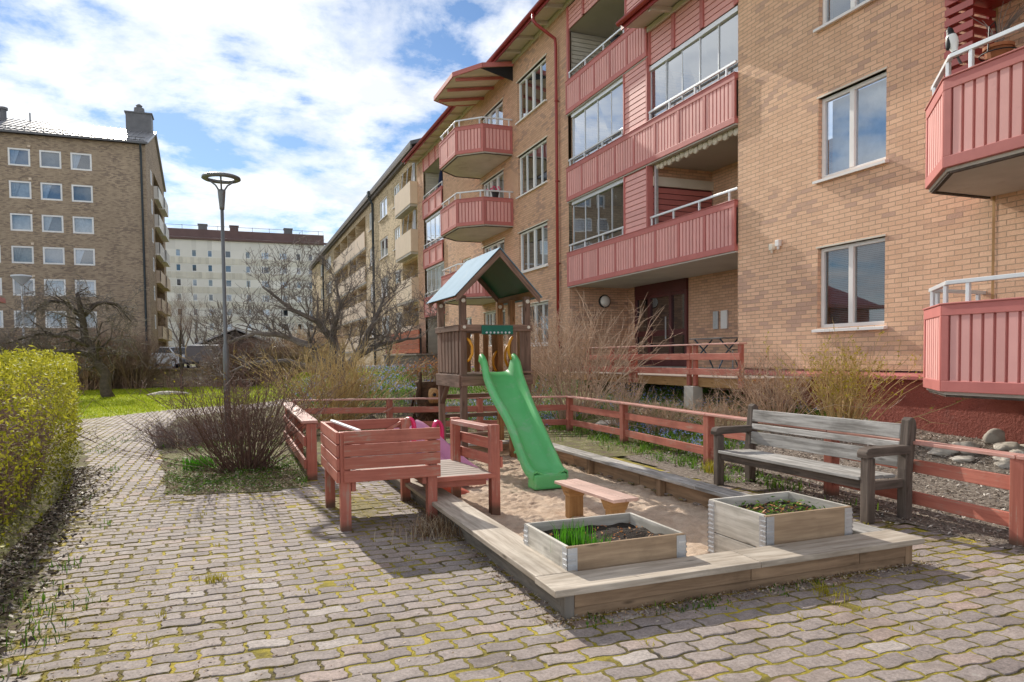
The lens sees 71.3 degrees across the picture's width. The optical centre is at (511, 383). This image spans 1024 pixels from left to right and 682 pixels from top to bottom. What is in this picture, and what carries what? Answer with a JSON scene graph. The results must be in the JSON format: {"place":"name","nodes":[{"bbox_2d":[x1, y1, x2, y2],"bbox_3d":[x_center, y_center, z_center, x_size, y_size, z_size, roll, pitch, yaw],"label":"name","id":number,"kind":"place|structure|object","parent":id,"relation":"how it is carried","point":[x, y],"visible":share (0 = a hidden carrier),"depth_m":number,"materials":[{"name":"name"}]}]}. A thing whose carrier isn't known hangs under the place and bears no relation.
{"place":"outdoors","nodes":[
{"label":"outdoors","id":0,"kind":"place"},
{"bbox_2d":[0,440,89,646],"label":"hedge bed","id":1,"kind":"object","parent":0,"point":[43,508],"visible":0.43,"depth_m":6.38,"materials":[{"name":"brown soil"}]},
{"bbox_2d":[0,343,99,557],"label":"hedge","id":2,"kind":"object","parent":1,"relation":"on","point":[24,437],"visible":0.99,"depth_m":6.82,"materials":[{"name":"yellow plant"}]},
{"bbox_2d":[0,465,123,681],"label":"leaf litter","id":3,"kind":"object","parent":1,"relation":"on","point":[35,530],"visible":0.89,"depth_m":5.76,"materials":[{"name":"brown plant"}]},
{"bbox_2d":[32,364,383,369],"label":"street","id":4,"kind":"structure","parent":0,"point":[196,367],"depth_m":50.16,"materials":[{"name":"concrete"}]},
{"bbox_2d":[150,347,204,367],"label":"parked car","id":5,"kind":"object","parent":4,"relation":"on","point":[173,355],"visible":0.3,"depth_m":46.42,"materials":[{"name":"silver metal"}]},
{"bbox_2d":[185,345,222,367],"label":"covered trailer","id":6,"kind":"object","parent":4,"relation":"on","point":[193,350],"visible":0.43,"depth_m":44.11,"materials":[{"name":"white paint"}]},
{"bbox_2d":[193,328,270,365],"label":"garage","id":7,"kind":"structure","parent":4,"relation":"on","point":[240,332],"depth_m":52.16,"materials":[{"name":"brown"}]},
{"bbox_2d":[44,375,373,511],"bbox_3d":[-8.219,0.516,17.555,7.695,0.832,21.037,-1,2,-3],"label":"path","id":8,"kind":"structure","parent":0,"point":[149,491],"depth_m":11.08,"materials":[{"name":"stone"}]},
{"bbox_2d":[0,433,135,678],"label":"path edge grass","id":9,"kind":"structure","parent":8,"relation":"on","point":[43,596],"depth_m":4.30,"materials":[{"name":"green plant"}]},
{"bbox_2d":[39,368,399,421],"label":"lawn","id":10,"kind":"structure","parent":0,"point":[145,408],"depth_m":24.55,"materials":[{"name":"green plant"}]},
{"bbox_2d":[0,320,91,390],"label":"hedge shrub","id":11,"kind":"object","parent":10,"relation":"on","point":[43,346],"visible":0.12,"depth_m":35.79,"materials":[{"name":"brown plant"}]},
{"bbox_2d":[0,272,153,397],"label":"bare tree","id":12,"kind":"object","parent":10,"relation":"on","point":[92,352],"visible":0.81,"depth_m":28.53,"materials":[{"name":"brown plant"}]},
{"bbox_2d":[40,336,130,390],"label":"hedge shrub","id":13,"kind":"object","parent":10,"relation":"on","point":[83,377],"visible":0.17,"depth_m":36.22,"materials":[{"name":"brown plant"}]},
{"bbox_2d":[4,319,208,389],"bbox_3d":[-20.890,-1.611,37.395,9.769,3.874,6.604,-2,2,-21],"label":"hedge shrub","id":14,"kind":"object","parent":10,"relation":"on","point":[114,383],"visible":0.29,"depth_m":36.86,"materials":[{"name":"brown plant"}]},
{"bbox_2d":[92,326,188,388],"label":"hedge shrub","id":15,"kind":"object","parent":10,"relation":"on","point":[145,369],"visible":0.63,"depth_m":37.28,"materials":[{"name":"brown plant"}]},
{"bbox_2d":[158,295,194,388],"bbox_3d":[-16.833,-2.098,35.893,1.800,5.023,1.445,-2,2,-21],"label":"sapling","id":16,"kind":"object","parent":10,"relation":"on","point":[180,344],"visible":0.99,"depth_m":35.83,"materials":[{"name":"brown plant"}]},
{"bbox_2d":[187,348,239,386],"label":"hedge shrub","id":17,"kind":"object","parent":10,"relation":"on","point":[207,369],"visible":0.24,"depth_m":38.02,"materials":[{"name":"brown plant"}]},
{"bbox_2d":[148,334,288,387],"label":"hedge shrub","id":18,"kind":"object","parent":10,"relation":"on","point":[233,350],"visible":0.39,"depth_m":37.62,"materials":[{"name":"brown plant"}]},
{"bbox_2d":[244,330,304,381],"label":"hedge shrub","id":19,"kind":"object","parent":10,"relation":"on","point":[277,351],"visible":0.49,"depth_m":37.51,"materials":[{"name":"brown plant"}]},
{"bbox_2d":[267,319,355,371],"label":"hedge shrub","id":20,"kind":"object","parent":10,"relation":"on","point":[303,336],"visible":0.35,"depth_m":37.25,"materials":[{"name":"brown plant"}]},
{"bbox_2d":[157,393,411,494],"bbox_3d":[-4.311,0.721,15.474,6.020,0.444,14.900,-2,2,-21],"label":"planting bed","id":21,"kind":"object","parent":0,"point":[166,454],"visible":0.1,"depth_m":9.65,"materials":[{"name":"brown soil"}]},
{"bbox_2d":[104,412,227,452],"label":"lavender clump","id":22,"kind":"object","parent":21,"relation":"on","point":[161,443],"visible":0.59,"depth_m":12.13,"materials":[{"name":"brown plant"}]},
{"bbox_2d":[105,447,323,502],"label":"bed edge litter","id":23,"kind":"object","parent":21,"relation":"on","point":[248,488],"visible":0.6,"depth_m":8.67,"materials":[{"name":"brown plant"}]},
{"bbox_2d":[42,345,393,492],"bbox_3d":[-3.405,0.703,9.328,4.676,2.459,4.654,-1,2,-3],"label":"bare bush","id":24,"kind":"object","parent":21,"relation":"on","point":[248,458],"visible":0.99,"depth_m":9.49,"materials":[{"name":"brown plant"}]},
{"bbox_2d":[201,172,240,427],"bbox_3d":[-5.401,-1.412,13.417,0.690,4.940,0.690,-2,2,-21],"label":"street lamp","id":25,"kind":"object","parent":21,"relation":"on","point":[221,191],"visible":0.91,"depth_m":13.37,"materials":[{"name":"grey metal"}]},
{"bbox_2d":[161,438,308,493],"bbox_3d":[-4.229,1.109,10.495,2.212,0.102,5.485,-2,2,-21],"label":"bed ground cover","id":26,"kind":"object","parent":21,"relation":"on","point":[239,472],"visible":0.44,"depth_m":9.04,"materials":[{"name":"green plant"}]},
{"bbox_2d":[164,453,309,494],"bbox_3d":[-3.619,1.151,9.375,1.834,0.083,3.014,-2,2,-21],"label":"green bed edge","id":27,"kind":"object","parent":21,"relation":"on","point":[254,485],"visible":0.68,"depth_m":8.89,"materials":[{"name":"green plant"}]},
{"bbox_2d":[171,329,433,439],"bbox_3d":[-3.687,-0.130,14.899,4.875,2.423,6.078,0,2,5],"label":"bare bush","id":28,"kind":"object","parent":21,"relation":"on","point":[352,393],"visible":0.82,"depth_m":15.21,"materials":[{"name":"plant"}]},
{"bbox_2d":[170,231,453,407],"bbox_3d":[-5.266,-1.637,19.794,7.743,5.144,3.512,-2,2,-21],"label":"apple tree","id":29,"kind":"object","parent":21,"relation":"on","point":[330,333],"visible":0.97,"depth_m":19.49,"materials":[{"name":"grey plant"}]},
{"bbox_2d":[317,386,458,419],"bbox_3d":[-2.918,0.902,16.780,3.682,1.923,3.940,-2,2,-21],"label":"brush pile","id":30,"kind":"object","parent":21,"relation":"on","point":[401,401],"visible":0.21,"depth_m":16.48,"materials":[{"name":"brown plant"}]},
{"bbox_2d":[281,365,571,415],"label":"grass","id":31,"kind":"structure","parent":21,"relation":"on","point":[403,390],"depth_m":23.39,"materials":[{"name":"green plant"}]},
{"bbox_2d":[410,372,446,420],"bbox_3d":[-1.717,0.423,14.652,0.731,1.352,0.870,0,2,18],"label":"tree stump","id":32,"kind":"object","parent":21,"relation":"on","point":[427,389],"visible":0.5,"depth_m":14.42,"materials":[{"name":"brown wood"}]},
{"bbox_2d":[0,0,886,245],"label":"sky","id":33,"kind":"structure","parent":0,"point":[309,103],"materials":[{"name":"blue"}]},
{"bbox_2d":[52,364,854,522],"bbox_3d":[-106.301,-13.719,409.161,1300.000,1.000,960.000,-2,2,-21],"label":"ground","id":34,"kind":"structure","parent":0,"point":[620,457],"depth_m":10.96,"materials":[{"name":"brown soil"}]},
{"bbox_2d":[0,104,171,366],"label":"brick building","id":35,"kind":"structure","parent":34,"relation":"on","point":[88,203],"depth_m":60.40,"materials":[{"name":"brown brick"}]},
{"bbox_2d":[7,147,29,166],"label":"window","id":36,"kind":"structure","parent":35,"relation":"in","point":[16,156],"depth_m":58.53,"materials":[{"name":"blue glass"}]},
{"bbox_2d":[9,180,31,198],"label":"window","id":37,"kind":"structure","parent":35,"relation":"in","point":[17,189],"depth_m":58.63,"materials":[{"name":"blue glass"}]},
{"bbox_2d":[10,213,32,230],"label":"window","id":38,"kind":"structure","parent":35,"relation":"in","point":[18,222],"depth_m":58.74,"materials":[{"name":"blue glass"}]},
{"bbox_2d":[11,246,33,263],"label":"window","id":39,"kind":"structure","parent":35,"relation":"in","point":[20,254],"depth_m":58.86,"materials":[{"name":"blue glass"}]},
{"bbox_2d":[12,278,34,295],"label":"window","id":40,"kind":"structure","parent":35,"relation":"in","point":[16,287],"depth_m":58.99,"materials":[{"name":"glass"}]},
{"bbox_2d":[39,150,60,168],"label":"window","id":41,"kind":"structure","parent":35,"relation":"in","point":[48,159],"depth_m":59.34,"materials":[{"name":"blue glass"}]},
{"bbox_2d":[40,182,62,200],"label":"window","id":42,"kind":"structure","parent":35,"relation":"in","point":[49,191],"depth_m":59.44,"materials":[{"name":"blue glass"}]},
{"bbox_2d":[42,215,63,232],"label":"window","id":43,"kind":"structure","parent":35,"relation":"in","point":[50,223],"depth_m":59.55,"materials":[{"name":"blue glass"}]},
{"bbox_2d":[43,247,64,264],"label":"window","id":44,"kind":"structure","parent":35,"relation":"in","point":[51,255],"depth_m":59.66,"materials":[{"name":"glass"}]},
{"bbox_2d":[44,279,65,295],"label":"window","id":45,"kind":"structure","parent":35,"relation":"in","point":[59,282],"depth_m":59.74,"materials":[{"name":"glass"}]},
{"bbox_2d":[70,152,91,170],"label":"window","id":46,"kind":"structure","parent":35,"relation":"in","point":[79,161],"depth_m":60.15,"materials":[{"name":"glass"}]},
{"bbox_2d":[71,184,92,202],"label":"window","id":47,"kind":"structure","parent":35,"relation":"in","point":[80,193],"depth_m":60.26,"materials":[{"name":"blue glass"}]},
{"bbox_2d":[72,216,93,233],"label":"window","id":48,"kind":"structure","parent":35,"relation":"in","point":[81,225],"depth_m":60.31,"materials":[{"name":"blue glass"}]},
{"bbox_2d":[74,248,94,265],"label":"window","id":49,"kind":"structure","parent":35,"relation":"in","point":[82,256],"depth_m":60.48,"materials":[{"name":"glass"}]},
{"bbox_2d":[7,367,301,390],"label":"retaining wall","id":50,"kind":"structure","parent":34,"relation":"on","point":[158,381],"depth_m":39.49,"materials":[{"name":"grey stone"}]},
{"bbox_2d":[156,277,195,366],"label":"bare tree","id":51,"kind":"object","parent":34,"relation":"on","point":[186,331],"visible":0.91,"depth_m":51.70,"materials":[{"name":"grey plant"}]},
{"bbox_2d":[165,223,326,346],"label":"panel building","id":52,"kind":"structure","parent":34,"relation":"on","point":[195,255],"depth_m":130.10,"materials":[{"name":"white paint"}]},
{"bbox_2d":[384,329,437,365],"bbox_3d":[-5.890,-1.726,40.233,1.150,2.450,8.900,-2,2,-21],"label":"plank screen","id":53,"kind":"object","parent":34,"relation":"on","point":[403,347],"visible":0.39,"depth_m":37.74,"materials":[{"name":"brown wood"}]},
{"bbox_2d":[309,138,571,364],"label":"brick building","id":54,"kind":"structure","parent":34,"relation":"on","point":[383,215],"depth_m":49.08,"materials":[{"name":"beige brick"}]},
{"bbox_2d":[290,396,1023,546],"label":"wooden fence","id":55,"kind":"object","parent":34,"relation":"on","point":[1012,519],"visible":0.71,"depth_m":8.05,"materials":[{"name":"red paint"}]},
{"bbox_2d":[402,0,1023,443],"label":"apartment building","id":56,"kind":"structure","parent":34,"relation":"on","point":[712,180],"depth_m":14.14,"materials":[{"name":"beige brick"}]},
{"bbox_2d":[483,101,502,124],"bbox_3d":[-0.621,-9.878,28.422,0.255,2.000,2.500,-2,2,-21],"label":"window","id":57,"kind":"structure","parent":56,"relation":"in","point":[497,112],"depth_m":28.00,"materials":[{"name":"white glass"}]},
{"bbox_2d":[484,172,503,197],"bbox_3d":[-0.591,-7.230,28.525,0.255,2.000,2.500,-2,2,-21],"label":"window","id":58,"kind":"structure","parent":56,"relation":"in","point":[496,181],"depth_m":28.51,"materials":[{"name":"glass"}]},
{"bbox_2d":[515,58,546,124],"bbox_3d":[0.769,-10.069,24.640,0.405,1.495,2.640,-2,2,-21],"label":"window","id":59,"kind":"structure","parent":56,"relation":"in","point":[535,88],"depth_m":24.78,"materials":[{"name":"glass"}]},
{"bbox_2d":[516,139,547,198],"bbox_3d":[0.799,-7.421,24.743,0.405,1.495,2.640,-2,2,-21],"label":"window","id":60,"kind":"structure","parent":56,"relation":"in","point":[536,163],"depth_m":24.94,"materials":[{"name":"white paint"}]},
{"bbox_2d":[521,301,547,346],"bbox_3d":[0.860,-2.056,24.952,0.405,1.495,2.640,-2,2,-21],"label":"window","id":61,"kind":"structure","parent":56,"relation":"in","point":[544,305],"depth_m":24.91,"materials":[{"name":"white paint"}]},
{"bbox_2d":[521,223,548,272],"bbox_3d":[0.830,-4.684,24.850,0.405,1.495,2.640,-2,2,-21],"label":"window","id":62,"kind":"structure","parent":56,"relation":"in","point":[537,240],"depth_m":25.02,"materials":[{"name":"glass"}]},
{"bbox_2d":[634,278,688,365],"bbox_3d":[4.492,-1.776,21.274,0.385,2.470,2.750,-2,2,-21],"label":"entrance door","id":63,"kind":"structure","parent":56,"relation":"in","point":[671,296],"depth_m":21.23,"materials":[{"name":"red paint"}]},
{"bbox_2d":[813,0,874,32],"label":"window","id":64,"kind":"structure","parent":56,"relation":"in","point":[841,9],"depth_m":12.46,"materials":[{"name":"white paint"}]},
{"bbox_2d":[811,237,887,331],"bbox_3d":[5.851,-1.655,12.184,0.405,1.495,1.530,-2,2,-21],"label":"window","id":65,"kind":"structure","parent":56,"relation":"in","point":[857,277],"depth_m":12.23,"materials":[{"name":"white paint"}]},
{"bbox_2d":[812,71,888,183],"bbox_3d":[5.826,-4.293,12.083,0.415,1.495,1.530,-2,2,-21],"label":"window","id":66,"kind":"structure","parent":56,"relation":"in","point":[859,117],"depth_m":12.15,"materials":[{"name":"glass"}]},
{"bbox_2d":[945,27,962,63],"bbox_3d":[5.173,-3.973,8.370,0.138,0.489,0.188,-1,2,-1],"label":"magpie","id":67,"kind":"object","parent":56,"relation":"on","point":[952,42],"visible":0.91,"depth_m":8.35,"materials":[{"name":"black plastic"}]},
{"bbox_2d":[970,1,1023,61],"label":"potted plant","id":68,"kind":"object","parent":56,"relation":"attached to","point":[998,47],"visible":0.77,"depth_m":8.10,"materials":[{"name":"ceramic"}]},
{"bbox_2d":[0,457,1023,681],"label":"pavement","id":69,"kind":"structure","parent":0,"point":[1004,666],"depth_m":4.13,"materials":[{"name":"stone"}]},
{"bbox_2d":[0,561,310,681],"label":"pale chips","id":70,"kind":"object","parent":69,"relation":"on","point":[143,624],"visible":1,"depth_m":3.96,"materials":[{"name":"beige plant"}]},
{"bbox_2d":[3,485,582,681],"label":"fallen chips","id":71,"kind":"object","parent":69,"relation":"on","point":[32,660],"visible":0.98,"depth_m":4.43,"materials":[{"name":"beige plant"}]},
{"bbox_2d":[281,402,317,479],"bbox_3d":[-3.197,0.780,10.615,0.190,0.788,3.960,-2,2,-21],"label":"wooden railing","id":72,"kind":"object","parent":69,"relation":"on","point":[309,442],"visible":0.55,"depth_m":8.82,"materials":[{"name":"red paint"}]},
{"bbox_2d":[374,509,462,544],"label":"grass tuft","id":73,"kind":"object","parent":69,"relation":"on","point":[432,528],"visible":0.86,"depth_m":5.99,"materials":[{"name":"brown plant"}]},
{"bbox_2d":[71,477,970,671],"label":"joint weeds","id":74,"kind":"object","parent":69,"relation":"on","point":[415,557],"visible":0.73,"depth_m":4.26,"materials":[{"name":"green plant"}]},
{"bbox_2d":[388,440,924,620],"bbox_3d":[0.345,1.166,7.596,2.845,0.350,6.705,-2,2,-21],"label":"sandbox","id":75,"kind":"object","parent":69,"relation":"on","point":[572,593],"visible":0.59,"depth_m":4.68,"materials":[{"name":"brown wood"}]},
{"bbox_2d":[393,497,943,640],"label":"sandbox edge litter","id":76,"kind":"object","parent":69,"relation":"on","point":[572,618],"visible":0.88,"depth_m":4.49,"materials":[{"name":"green plant"}]},
{"bbox_2d":[586,577,833,628],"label":"edge weeds","id":77,"kind":"object","parent":69,"relation":"on","point":[698,606],"visible":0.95,"depth_m":4.25,"materials":[{"name":"green plant"}]},
{"bbox_2d":[794,578,861,606],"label":"grass tuft","id":78,"kind":"object","parent":69,"relation":"on","point":[824,589],"visible":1,"depth_m":4.42,"materials":[{"name":"green plant"}]},
{"bbox_2d":[293,366,824,464],"bbox_3d":[-4.278,0.037,25.830,8.800,1.000,32.800,-2,2,-21],"label":"flower bed","id":79,"kind":"object","parent":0,"point":[585,443],"visible":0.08,"depth_m":13.29,"materials":[{"name":"brown soil"}]},
{"bbox_2d":[358,281,407,365],"bbox_3d":[-6.566,-3.287,36.424,2.542,5.074,2.347,0,2,5],"label":"bare tree","id":80,"kind":"object","parent":79,"relation":"on","point":[388,358],"visible":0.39,"depth_m":36.59,"materials":[{"name":"grey plant"}]},
{"bbox_2d":[387,352,437,381],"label":"dry shrub","id":81,"kind":"object","parent":79,"relation":"on","point":[432,363],"visible":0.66,"depth_m":24.63,"materials":[{"name":"orange plant"}]},
{"bbox_2d":[470,310,647,411],"bbox_3d":[0.438,-0.475,16.909,4.234,2.617,4.231,-2,2,-21],"label":"bare bush","id":82,"kind":"object","parent":79,"relation":"on","point":[539,391],"visible":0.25,"depth_m":16.68,"materials":[{"name":"brown plant"}]},
{"bbox_2d":[489,286,679,419],"bbox_3d":[1.135,-0.669,15.695,4.649,2.968,4.245,-2,2,-21],"label":"bare bush","id":83,"kind":"object","parent":79,"relation":"on","point":[567,365],"visible":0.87,"depth_m":15.60,"materials":[{"name":"brown plant"}]},
{"bbox_2d":[559,363,653,427],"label":"dry shrub","id":84,"kind":"object","parent":79,"relation":"on","point":[615,396],"visible":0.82,"depth_m":13.80,"materials":[{"name":"orange plant"}]},
{"bbox_2d":[408,379,815,451],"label":"blue flowers","id":85,"kind":"object","parent":79,"relation":"on","point":[675,430],"visible":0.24,"depth_m":14.78,"materials":[{"name":"blue plant"}]},
{"bbox_2d":[595,392,716,433],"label":"dry shrub","id":86,"kind":"object","parent":79,"relation":"on","point":[645,410],"visible":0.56,"depth_m":12.69,"materials":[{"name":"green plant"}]},
{"bbox_2d":[549,429,798,483],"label":"fence foot leaves","id":87,"kind":"object","parent":79,"relation":"on","point":[670,453],"visible":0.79,"depth_m":10.47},
{"bbox_2d":[565,342,810,408],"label":"terrace","id":88,"kind":"structure","parent":79,"relation":"on","point":[694,380],"depth_m":13.70,"materials":[{"name":"red wood"}]},
{"bbox_2d":[558,433,878,509],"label":"fence foot weeds","id":89,"kind":"object","parent":79,"relation":"on","point":[693,460],"visible":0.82,"depth_m":9.59,"materials":[{"name":"green plant"}]},
{"bbox_2d":[704,355,781,412],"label":"rose bush","id":90,"kind":"object","parent":79,"relation":"on","point":[740,379],"visible":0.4,"depth_m":12.04,"materials":[{"name":"orange plant"}]},
{"bbox_2d":[459,454,709,556],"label":"sand","id":91,"kind":"structure","parent":0,"point":[521,502],"depth_m":7.33,"materials":[{"name":"beige sand"}]},
{"bbox_2d":[320,417,502,531],"bbox_3d":[-0.985,0.853,7.018,1.614,0.972,1.336,-2,2,-21],"label":"play table","id":92,"kind":"object","parent":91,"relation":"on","point":[349,459],"visible":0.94,"depth_m":6.42,"materials":[{"name":"red paint"}]},
{"bbox_2d":[394,417,487,480],"bbox_3d":[-0.950,0.804,8.779,0.788,0.832,1.435,-2,3,-34],"label":"toy slide","id":93,"kind":"object","parent":91,"relation":"on","point":[444,451],"visible":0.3,"depth_m":8.86,"materials":[{"name":"pink plastic"}]},
{"bbox_2d":[426,247,568,489],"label":"slide tower","id":94,"kind":"structure","parent":91,"relation":"on","point":[497,274],"depth_m":9.81,"materials":[{"name":"brown wood"}]},
{"bbox_2d":[554,479,638,517],"bbox_3d":[0.742,1.144,6.474,0.250,0.393,1.060,-2,2,-24],"label":"bench","id":95,"kind":"object","parent":91,"relation":"on","point":[612,501],"visible":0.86,"depth_m":6.49,"materials":[{"name":"yellow wood"}]},
{"bbox_2d":[523,512,686,570],"bbox_3d":[0.608,1.163,4.809,0.864,0.388,0.699,-2,2,-21],"label":"planter box","id":96,"kind":"object","parent":91,"relation":"on","point":[633,545],"visible":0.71,"depth_m":4.60,"materials":[{"name":"brown wood"}]},
{"bbox_2d":[547,519,595,552],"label":"chives","id":97,"kind":"object","parent":96,"relation":"in","point":[583,537],"visible":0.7,"depth_m":4.62,"materials":[{"name":"green plant"}]},
{"bbox_2d":[708,491,852,552],"bbox_3d":[1.980,1.106,5.308,0.784,0.452,0.644,-2,2,-21],"label":"planter box","id":98,"kind":"object","parent":91,"relation":"on","point":[731,526],"visible":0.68,"depth_m":5.12,"materials":[{"name":"brown wood"}]},
{"bbox_2d":[734,496,824,514],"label":"strawberry plants","id":99,"kind":"object","parent":98,"relation":"in","point":[777,504],"visible":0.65,"depth_m":5.37,"materials":[{"name":"green plant"}]},
{"bbox_2d":[627,418,1023,553],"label":"bark mulch","id":100,"kind":"object","parent":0,"point":[694,473],"visible":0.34,"depth_m":7.78,"materials":[{"name":"brown wood"}]},
{"bbox_2d":[670,382,775,429],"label":"dry shrub","id":101,"kind":"object","parent":100,"relation":"on","point":[724,410],"visible":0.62,"depth_m":11.78,"materials":[{"name":"orange plant"}]},
{"bbox_2d":[694,339,905,427],"bbox_3d":[4.590,-0.017,11.350,2.968,1.539,3.707,1,3,29],"label":"bare bush","id":102,"kind":"object","parent":100,"relation":"on","point":[787,402],"visible":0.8,"depth_m":11.34,"materials":[{"name":"brown plant"}]},
{"bbox_2d":[711,404,916,523],"bbox_3d":[2.956,0.727,7.294,0.609,0.912,2.170,-2,2,-21],"label":"park bench","id":103,"kind":"object","parent":100,"relation":"on","point":[899,455],"visible":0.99,"depth_m":6.98,"materials":[{"name":"grey wood"}]},
{"bbox_2d":[763,319,968,425],"bbox_3d":[5.228,-0.070,10.222,2.697,1.802,3.708,-2,2,-21],"label":"forsythia bush","id":104,"kind":"object","parent":100,"relation":"on","point":[848,387],"visible":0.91,"depth_m":10.35,"materials":[{"name":"plant"}]},
{"bbox_2d":[982,428,1005,443],"bbox_3d":[6.480,0.712,9.595,0.252,0.234,0.323,1,3,43],"label":"boulder","id":105,"kind":"object","parent":100,"relation":"on","point":[994,435],"visible":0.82,"depth_m":9.50,"materials":[{"name":"grey stone"}]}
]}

